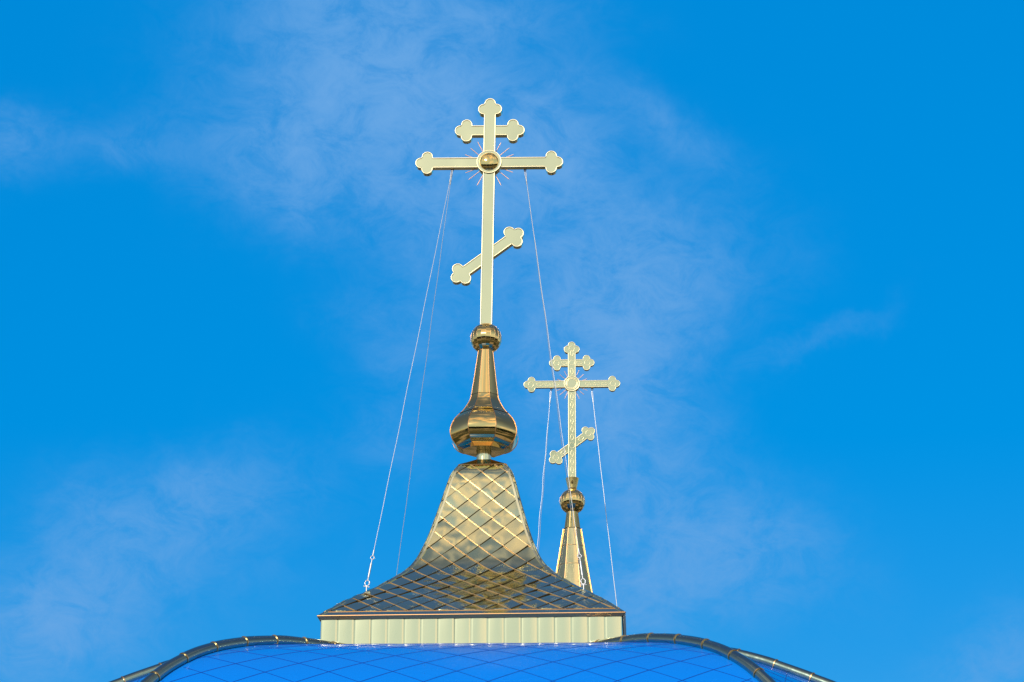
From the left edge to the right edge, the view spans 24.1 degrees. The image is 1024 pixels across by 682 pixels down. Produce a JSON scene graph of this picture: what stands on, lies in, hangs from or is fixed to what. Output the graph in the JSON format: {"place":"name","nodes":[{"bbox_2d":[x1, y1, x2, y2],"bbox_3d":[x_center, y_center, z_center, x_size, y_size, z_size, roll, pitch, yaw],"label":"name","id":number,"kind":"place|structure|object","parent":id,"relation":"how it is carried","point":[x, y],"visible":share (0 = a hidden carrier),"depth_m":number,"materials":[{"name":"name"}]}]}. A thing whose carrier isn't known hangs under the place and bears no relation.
{"place":"outdoors","nodes":[
{"label":"outdoors","id":0,"kind":"place"},
{"bbox_2d":[109,632,835,681],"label":"dome","id":1,"kind":"structure","parent":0,"point":[656,657],"depth_m":24.93,"materials":[{"name":"blue metal"}]},
{"bbox_2d":[317,459,625,643],"bbox_3d":[-0.374,2.962,28.952,3.498,3.145,3.498,-1,-20,3],"label":"tented turret","id":2,"kind":"object","parent":1,"relation":"on","point":[478,570],"visible":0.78,"depth_m":27.56,"materials":[{"name":"gold metal"}]},
{"bbox_2d":[363,170,452,590],"bbox_3d":[-1.223,0.355,29.230,0.063,5.854,1.525,-15,-24,36],"label":"guy wire","id":3,"kind":"object","parent":2,"relation":"attached to","point":[366,586],"visible":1,"depth_m":28.75,"materials":[{"name":"silver metal"}]},
{"bbox_2d":[396,172,452,574],"bbox_3d":[-1.155,0.783,30.437,0.066,5.854,1.556,12,-23,-30],"label":"guy wire","id":4,"kind":"object","parent":2,"relation":"attached to","point":[423,377],"visible":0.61,"depth_m":30.46,"materials":[{"name":"silver metal"}]},
{"bbox_2d":[450,323,517,458],"bbox_3d":[-0.335,0.662,29.766,0.831,1.845,0.831,0,-19,3],"label":"onion finial","id":5,"kind":"object","parent":2,"relation":"on","point":[483,425],"visible":1,"depth_m":29.45,"materials":[{"name":"gold metal"}]},
{"bbox_2d":[415,98,562,323],"bbox_3d":[-0.302,-1.645,30.550,1.900,3.158,0.162,0,-19,3],"label":"orthodox cross","id":6,"kind":"object","parent":5,"relation":"on","point":[488,163],"visible":1,"depth_m":30.73,"materials":[{"name":"gold metal"}]},
{"bbox_2d":[524,170,586,588],"bbox_3d":[0.488,0.340,29.163,0.068,5.869,1.503,10,-22,-26],"label":"guy wire","id":7,"kind":"object","parent":6,"relation":"attached to","point":[558,408],"visible":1,"depth_m":28.73,"materials":[{"name":"silver metal"}]},
{"bbox_2d":[556,477,592,592],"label":"tapered spire","id":8,"kind":"structure","parent":1,"relation":"on","point":[568,567],"depth_m":35.18,"materials":[{"name":"gold metal"}]},
{"bbox_2d":[523,342,619,476],"bbox_3d":[0.899,1.073,35.978,1.458,2.237,0.084,-1,-20,3],"label":"orthodox cross","id":9,"kind":"object","parent":8,"relation":"attached to","point":[571,383],"visible":0.99,"depth_m":36.09,"materials":[{"name":"gold metal"}]},
{"bbox_2d":[538,392,551,550],"bbox_3d":[0.446,2.581,35.785,0.068,3.684,0.691,10,-22,-26],"label":"guy wire","id":10,"kind":"object","parent":9,"relation":"attached to","point":[543,486],"visible":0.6,"depth_m":35.84,"materials":[{"name":"silver metal"}]},
{"bbox_2d":[591,391,616,604],"bbox_3d":[1.373,2.413,35.459,0.376,3.585,0.016,-5,-20,15],"label":"guy wire","id":11,"kind":"object","parent":9,"relation":"attached to","point":[604,497],"visible":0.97,"depth_m":35.51,"materials":[{"name":"silver metal"}]},
{"bbox_2d":[0,0,1023,681],"label":"sky","id":12,"kind":"structure","parent":0,"point":[789,233],"materials":[{"name":"blue"}]}
]}

